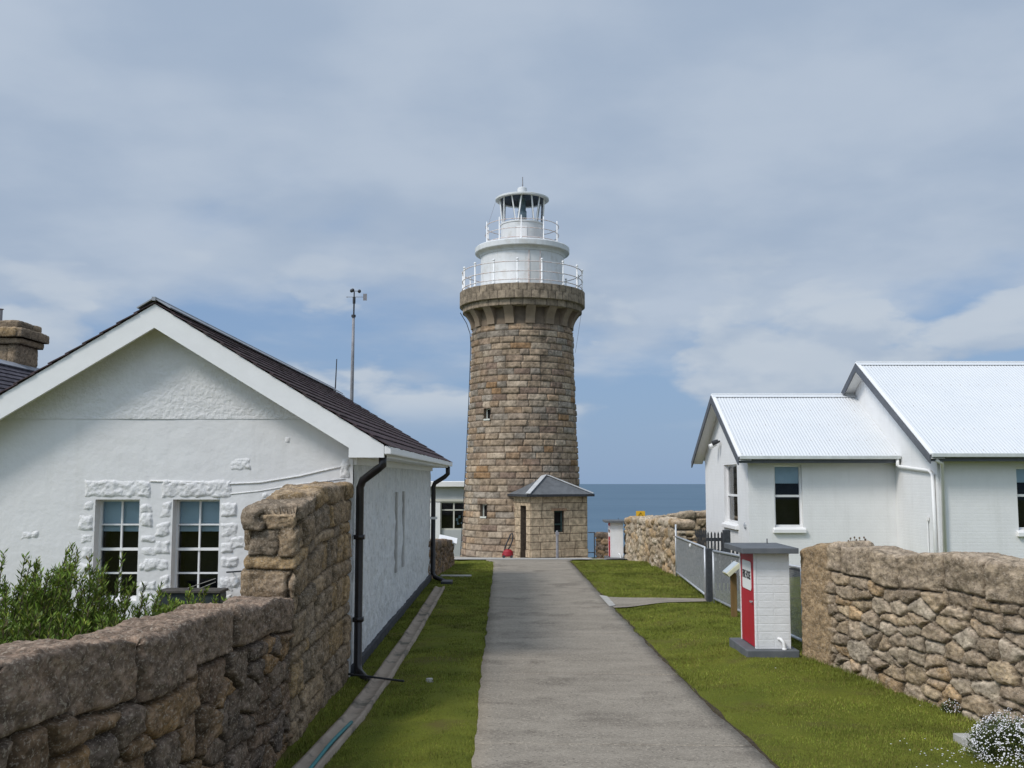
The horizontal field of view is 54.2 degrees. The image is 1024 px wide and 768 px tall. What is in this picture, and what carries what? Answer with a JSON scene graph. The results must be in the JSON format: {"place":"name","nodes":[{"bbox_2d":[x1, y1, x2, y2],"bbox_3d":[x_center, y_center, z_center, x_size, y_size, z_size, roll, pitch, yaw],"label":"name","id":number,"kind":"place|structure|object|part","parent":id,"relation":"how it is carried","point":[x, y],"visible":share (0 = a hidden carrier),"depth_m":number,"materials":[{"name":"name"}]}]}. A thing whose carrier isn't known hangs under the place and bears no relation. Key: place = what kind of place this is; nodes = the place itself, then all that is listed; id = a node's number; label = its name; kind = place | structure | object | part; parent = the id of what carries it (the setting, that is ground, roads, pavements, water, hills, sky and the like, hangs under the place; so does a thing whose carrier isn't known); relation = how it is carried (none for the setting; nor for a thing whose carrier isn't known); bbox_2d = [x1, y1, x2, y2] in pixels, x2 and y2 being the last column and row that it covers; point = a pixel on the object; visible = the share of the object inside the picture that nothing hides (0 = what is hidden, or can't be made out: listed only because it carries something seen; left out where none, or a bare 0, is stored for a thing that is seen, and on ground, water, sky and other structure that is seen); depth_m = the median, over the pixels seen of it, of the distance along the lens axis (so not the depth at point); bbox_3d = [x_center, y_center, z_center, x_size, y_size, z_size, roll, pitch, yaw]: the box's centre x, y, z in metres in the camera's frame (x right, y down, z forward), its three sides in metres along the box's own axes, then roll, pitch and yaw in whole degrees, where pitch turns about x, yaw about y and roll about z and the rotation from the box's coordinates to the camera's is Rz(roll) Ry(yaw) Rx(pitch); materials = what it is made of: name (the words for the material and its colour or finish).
{"place":"outdoors","nodes":[
{"label":"outdoors","id":0,"kind":"place"},
{"bbox_2d":[0,0,1023,483],"label":"sky","id":1,"kind":"structure","parent":0,"point":[748,196],"materials":[{"name":"blue"}]},
{"bbox_2d":[454,557,590,558],"bbox_3d":[0.000,7.093,40.815,6.800,0.687,10.200,0,-5,0],"label":"tower apron","id":2,"kind":"object","parent":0,"point":[512,558],"visible":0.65,"depth_m":38.67,"materials":[{"name":"concrete"}]},
{"bbox_2d":[502,533,513,557],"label":"lawn mower","id":3,"kind":"object","parent":2,"relation":"on","point":[508,552],"visible":0.99,"depth_m":40.72,"materials":[{"name":"metal"}]},
{"bbox_2d":[507,474,594,557],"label":"stone porch","id":4,"kind":"object","parent":2,"relation":"on","point":[547,507],"visible":0.86,"depth_m":41.32,"materials":[{"name":"stone"}]},
{"bbox_2d":[552,508,566,531],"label":"window","id":5,"kind":"structure","parent":4,"relation":"in","point":[557,511],"depth_m":41.36,"materials":[{"name":"glass"}]},
{"bbox_2d":[555,530,558,557],"bbox_3d":[1.798,6.443,39.772,0.140,1.221,0.110,0,-5,0],"label":"standpipe","id":6,"kind":"object","parent":2,"relation":"on","point":[557,543],"visible":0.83,"depth_m":39.74,"materials":[{"name":"grey metal"}]},
{"bbox_2d":[472,559,774,767],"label":"concrete path","id":7,"kind":"structure","parent":0,"point":[577,671],"depth_m":11.57,"materials":[{"name":"grey concrete"}]},
{"bbox_2d":[579,484,705,556],"bbox_3d":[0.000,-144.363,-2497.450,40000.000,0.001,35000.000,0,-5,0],"label":"sea","id":8,"kind":"structure","parent":0,"point":[614,501],"depth_m":3846.76,"materials":[{"name":"liquid"}]},
{"bbox_2d":[274,557,1023,767],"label":"lawn","id":9,"kind":"structure","parent":0,"point":[747,697],"depth_m":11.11,"materials":[{"name":"green plant"}]},
{"bbox_2d":[0,308,49,390],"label":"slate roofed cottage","id":10,"kind":"structure","parent":9,"relation":"on","point":[22,343],"depth_m":20.77,"materials":[{"name":"stone"}]},
{"bbox_2d":[0,602,93,644],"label":"shrub","id":11,"kind":"object","parent":9,"relation":"on","point":[32,624],"visible":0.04,"depth_m":7.88,"materials":[{"name":"green plant"}]},
{"bbox_2d":[0,541,102,642],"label":"shrub","id":12,"kind":"object","parent":9,"relation":"on","point":[48,602],"visible":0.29,"depth_m":9.01,"materials":[{"name":"green plant"}]},
{"bbox_2d":[8,543,111,631],"bbox_3d":[-4.480,2.583,9.889,1.059,2.036,0.939,0,-5,0],"label":"shrub","id":13,"kind":"object","parent":9,"relation":"on","point":[70,564],"visible":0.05,"depth_m":9.91,"materials":[{"name":"green plant"}]},
{"bbox_2d":[46,608,138,639],"bbox_3d":[-3.435,2.643,8.207,1.370,1.568,1.327,0,-5,0],"label":"shrub","id":14,"kind":"object","parent":9,"relation":"on","point":[101,625],"depth_m":8.33,"materials":[{"name":"green plant"}]},
{"bbox_2d":[65,552,138,632],"bbox_3d":[-3.993,2.595,9.634,0.743,1.960,0.657,-3,-6,28],"label":"shrub","id":15,"kind":"object","parent":9,"relation":"on","point":[100,605],"visible":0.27,"depth_m":9.66,"materials":[{"name":"green plant"}]},
{"bbox_2d":[93,581,179,627],"bbox_3d":[-3.759,2.790,9.968,1.056,1.639,0.999,4,-7,-36],"label":"shrub","id":16,"kind":"object","parent":9,"relation":"on","point":[156,608],"visible":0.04,"depth_m":10.05,"materials":[{"name":"green plant"}]},
{"bbox_2d":[0,596,294,767],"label":"stone wall","id":17,"kind":"structure","parent":9,"relation":"on","point":[200,685],"depth_m":6.19,"materials":[{"name":"stone"}]},
{"bbox_2d":[140,604,170,617],"bbox_3d":[-3.639,2.963,10.349,0.886,1.368,0.770,4,-7,-39],"label":"shrub","id":18,"kind":"object","parent":9,"relation":"on","point":[163,608],"visible":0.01,"depth_m":10.49,"materials":[{"name":"green plant"}]},
{"bbox_2d":[162,584,226,610],"bbox_3d":[-3.590,3.010,11.357,0.969,1.473,0.983,0,-5,0],"label":"shrub","id":19,"kind":"object","parent":9,"relation":"on","point":[188,596],"visible":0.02,"depth_m":11.38,"materials":[{"name":"green plant"}]},
{"bbox_2d":[0,297,452,681],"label":"white cottage","id":20,"kind":"structure","parent":9,"relation":"on","point":[156,440],"depth_m":13.63,"materials":[{"name":"paint"}]},
{"bbox_2d":[97,500,139,599],"bbox_3d":[-5.349,2.274,13.846,0.601,1.355,0.384,0,-5,0],"label":"window","id":21,"kind":"structure","parent":20,"relation":"in","point":[119,519],"depth_m":13.80,"materials":[{"name":"white paint"}]},
{"bbox_2d":[158,588,227,611],"bbox_3d":[-4.162,3.315,12.997,0.823,1.277,0.360,0,-5,0],"label":"window sill","id":22,"kind":"structure","parent":20,"relation":"attached to","point":[178,593],"depth_m":12.90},
{"bbox_2d":[174,500,219,587],"bbox_3d":[-4.279,2.274,13.846,0.634,1.355,0.384,0,-5,0],"label":"window","id":23,"kind":"structure","parent":20,"relation":"in","point":[197,521],"depth_m":13.80,"materials":[{"name":"white paint"}]},
{"bbox_2d":[350,288,366,400],"bbox_3d":[-5.364,1.441,34.032,0.671,9.497,0.331,2,-6,-23],"label":"weather mast","id":24,"kind":"object","parent":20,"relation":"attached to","point":[353,316],"visible":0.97,"depth_m":34.24,"materials":[{"name":"grey metal"}]},
{"bbox_2d":[240,481,353,745],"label":"stone wall","id":25,"kind":"structure","parent":9,"relation":"on","point":[297,541],"depth_m":10.75,"materials":[{"name":"stone"}]},
{"bbox_2d":[335,359,336,390],"bbox_3d":[-5.341,2.426,29.904,0.124,6.392,0.060,0,-5,0],"label":"whip aerial","id":26,"kind":"object","parent":9,"relation":"on","point":[336,374],"visible":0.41,"depth_m":30.16,"materials":[{"name":"metal"}]},
{"bbox_2d":[292,586,444,767],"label":"concrete gutter","id":27,"kind":"object","parent":9,"relation":"on","point":[357,711],"visible":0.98,"depth_m":11.95,"materials":[{"name":"grey concrete"}]},
{"bbox_2d":[309,720,352,767],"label":"hose","id":28,"kind":"object","parent":27,"relation":"on","point":[330,743],"visible":1,"depth_m":9.55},
{"bbox_2d":[348,673,403,681],"bbox_3d":[-1.762,3.772,12.853,0.943,0.028,0.028,-3,-6,32],"label":"black rod","id":29,"kind":"object","parent":27,"relation":"on","point":[375,677],"visible":0.85,"depth_m":12.83,"materials":[{"name":"metal"}]},
{"bbox_2d":[428,539,454,577],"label":"stone wall","id":30,"kind":"structure","parent":9,"relation":"on","point":[444,556],"depth_m":28.96,"materials":[{"name":"stone"}]},
{"bbox_2d":[439,534,456,546],"bbox_3d":[-2.027,4.969,31.674,0.574,0.394,0.457,0,-5,0],"label":"information board","id":31,"kind":"object","parent":30,"relation":"on","point":[454,541],"visible":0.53,"depth_m":31.71,"materials":[{"name":"white paint"}]},
{"bbox_2d":[441,580,452,583],"bbox_3d":[-1.658,5.070,25.487,0.280,0.120,0.500,0,-5,0],"label":"drain shoe","id":32,"kind":"object","parent":9,"relation":"on","point":[446,581],"visible":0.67,"depth_m":25.26,"materials":[{"name":"metal"}]},
{"bbox_2d":[430,481,465,556],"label":"flat roofed building","id":33,"kind":"structure","parent":9,"relation":"on","point":[449,505],"depth_m":49.67,"materials":[{"name":"white paint"}]},
{"bbox_2d":[430,503,439,538],"bbox_3d":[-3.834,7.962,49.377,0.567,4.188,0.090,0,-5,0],"label":"door","id":34,"kind":"structure","parent":33,"relation":"in","point":[437,523],"depth_m":49.43,"materials":[{"name":"white paint"}]},
{"bbox_2d":[440,502,463,529],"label":"window","id":35,"kind":"structure","parent":33,"relation":"in","point":[451,512],"depth_m":49.98,"materials":[{"name":"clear glass"}]},
{"bbox_2d":[440,575,470,576],"bbox_3d":[-1.536,5.283,27.429,0.840,0.080,0.240,0,-5,0],"label":"concrete strip","id":36,"kind":"object","parent":9,"relation":"on","point":[456,575],"visible":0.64,"depth_m":27.33,"materials":[{"name":"grey concrete"}]},
{"bbox_2d":[460,177,584,557],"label":"lighthouse","id":37,"kind":"object","parent":9,"relation":"on","point":[522,306],"visible":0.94,"depth_m":43.23,"materials":[{"name":"stone"}]},
{"bbox_2d":[480,504,487,517],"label":"slit window","id":38,"kind":"structure","parent":37,"relation":"in","point":[483,510],"depth_m":42.86,"materials":[{"name":"wood"}]},
{"bbox_2d":[483,408,490,420],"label":"slit window","id":39,"kind":"structure","parent":37,"relation":"in","point":[487,411],"depth_m":43.39,"materials":[{"name":"wood"}]},
{"bbox_2d":[528,250,540,282],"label":"door","id":40,"kind":"structure","parent":37,"relation":"in","point":[532,255],"depth_m":43.83,"materials":[{"name":"paint"}]},
{"bbox_2d":[588,532,594,557],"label":"sea railing","id":41,"kind":"object","parent":9,"relation":"on","point":[594,544],"visible":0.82,"depth_m":42.32,"materials":[{"name":"grey metal"}]},
{"bbox_2d":[595,532,607,558],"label":"stone wall","id":42,"kind":"structure","parent":9,"relation":"on","point":[601,546],"depth_m":41.59,"materials":[{"name":"stone"}]},
{"bbox_2d":[600,595,615,606],"bbox_3d":[2.068,4.690,21.607,0.149,0.048,2.100,0,-5,-1],"label":"concrete pad","id":43,"kind":"object","parent":9,"relation":"on","point":[607,600],"visible":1,"depth_m":21.57,"materials":[{"name":"grey concrete"}]},
{"bbox_2d":[603,519,624,559],"bbox_3d":[3.874,5.917,37.888,0.775,1.652,1.170,0,-5,0],"label":"fire hose cabinet","id":44,"kind":"object","parent":9,"relation":"on","point":[615,539],"visible":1,"depth_m":37.48,"materials":[{"name":"red paint"}]},
{"bbox_3d":[3.689,5.889,37.925,0.064,1.286,0.796,0,-5,0],"label":"door","id":45,"kind":"part","parent":44,"relation":"part of","materials":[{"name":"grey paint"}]},
{"bbox_2d":[623,516,696,575],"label":"stone wall","id":46,"kind":"structure","parent":9,"relation":"on","point":[650,540],"depth_m":30.88,"materials":[{"name":"stone"}]},
{"bbox_2d":[636,511,644,515],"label":"warning sign","id":47,"kind":"object","parent":46,"relation":"on","point":[640,513],"visible":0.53,"depth_m":40.18,"materials":[{"name":"metal"}]},
{"bbox_2d":[571,562,779,767],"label":"soil edge","id":48,"kind":"object","parent":9,"relation":"on","point":[720,715],"visible":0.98,"depth_m":10.80,"materials":[{"name":"brown soil"}]},
{"bbox_2d":[645,510,705,530],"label":"stone wall","id":49,"kind":"structure","parent":9,"relation":"on","point":[698,518],"depth_m":36.16,"materials":[{"name":"stone"}]},
{"bbox_2d":[675,524,705,599],"bbox_3d":[4.345,4.336,24.552,0.052,1.492,5.961,0,-5,3],"label":"fence","id":50,"kind":"object","parent":9,"relation":"on","point":[689,565],"visible":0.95,"depth_m":24.06,"materials":[{"name":"metal"}]},
{"bbox_2d":[694,530,706,560],"bbox_3d":[5.800,5.086,31.186,0.561,1.120,0.050,0,-5,0],"label":"picket fence","id":51,"kind":"object","parent":9,"relation":"on","point":[701,537],"visible":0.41,"depth_m":31.19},
{"bbox_2d":[705,548,716,601],"bbox_3d":[4.224,4.102,21.197,0.205,1.214,0.175,0,-5,0],"label":"gate post","id":52,"kind":"object","parent":9,"relation":"on","point":[709,576],"visible":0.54,"depth_m":21.15,"materials":[{"name":"metal"}]},
{"bbox_2d":[706,532,722,575],"bbox_3d":[5.466,4.593,26.913,0.458,1.238,0.050,0,-5,0],"label":"picket fence","id":53,"kind":"object","parent":9,"relation":"on","point":[714,539],"visible":0.49,"depth_m":26.92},
{"bbox_2d":[722,530,730,578],"bbox_3d":[5.733,4.611,26.686,0.180,1.417,0.180,0,-5,0],"label":"fence post","id":54,"kind":"object","parent":9,"relation":"on","point":[726,536],"visible":0.45,"depth_m":26.65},
{"bbox_2d":[715,550,739,590],"bbox_3d":[5.013,4.402,23.717,0.760,0.971,0.050,0,-5,0],"label":"wire mesh fence","id":55,"kind":"object","parent":9,"relation":"on","point":[724,568],"visible":0.25,"depth_m":23.69,"materials":[{"name":"grey metal"}]},
{"bbox_2d":[723,561,739,616],"bbox_3d":[3.974,3.747,18.029,0.275,1.069,0.380,0,-5,0],"label":"trail sign","id":56,"kind":"object","parent":9,"relation":"on","point":[732,568],"visible":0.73,"depth_m":17.98,"materials":[{"name":"brown wood"}]},
{"bbox_2d":[712,550,802,644],"bbox_3d":[4.230,3.676,17.759,0.052,1.440,6.602,0,-5,0],"label":"fence","id":57,"kind":"object","parent":9,"relation":"on","point":[715,590],"visible":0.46,"depth_m":19.27,"materials":[{"name":"metal"}]},
{"bbox_2d":[724,539,799,657],"bbox_3d":[3.521,3.043,14.142,0.775,1.652,1.170,0,-5,0],"label":"fire hose cabinet","id":58,"kind":"object","parent":9,"relation":"on","point":[765,602],"visible":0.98,"depth_m":13.75,"materials":[{"name":"red paint"}]},
{"bbox_3d":[3.336,3.015,14.180,0.064,1.286,0.796,0,-5,0],"label":"door","id":59,"kind":"part","parent":58,"relation":"part of","materials":[{"name":"red paint"}]},
{"bbox_2d":[691,361,1023,576],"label":"white house","id":60,"kind":"structure","parent":9,"relation":"on","point":[921,456],"depth_m":26.82,"materials":[{"name":"paint"}]},
{"bbox_2d":[727,464,737,522],"bbox_3d":[6.632,3.192,29.012,0.384,1.701,1.732,0,-5,0],"label":"window","id":61,"kind":"structure","parent":60,"relation":"in","point":[732,485],"depth_m":29.85,"materials":[{"name":"white paint"}]},
{"bbox_2d":[774,465,801,526],"bbox_3d":[7.418,3.043,27.122,0.751,1.680,0.384,0,-5,0],"label":"window","id":62,"kind":"structure","parent":60,"relation":"in","point":[787,478],"depth_m":27.25,"materials":[{"name":"glass"}]},
{"bbox_2d":[1016,467,1023,529],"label":"window","id":63,"kind":"structure","parent":60,"relation":"in","point":[1019,470],"depth_m":24.59,"materials":[{"name":"white paint"}]},
{"bbox_2d":[800,540,1023,732],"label":"stone wall","id":64,"kind":"structure","parent":9,"relation":"on","point":[939,628],"depth_m":11.13,"materials":[{"name":"stone"}]},
{"bbox_2d":[940,698,962,714],"bbox_3d":[4.731,3.412,10.609,0.365,0.158,0.328,0,-5,0],"label":"flower bush","id":65,"kind":"object","parent":9,"relation":"on","point":[946,707],"visible":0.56,"depth_m":10.57,"materials":[{"name":"white plant"}]},
{"bbox_2d":[953,733,983,754],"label":"buried slab","id":66,"kind":"structure","parent":9,"relation":"on","point":[958,737],"depth_m":9.25,"materials":[{"name":"concrete"}]},
{"bbox_2d":[960,710,1023,767],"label":"flower bush","id":67,"kind":"object","parent":9,"relation":"on","point":[1000,731],"visible":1,"depth_m":8.62,"materials":[{"name":"white plant"}]},
{"bbox_2d":[608,597,705,607],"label":"side path","id":68,"kind":"structure","parent":0,"point":[623,602],"depth_m":21.40,"materials":[{"name":"concrete"}]}
]}

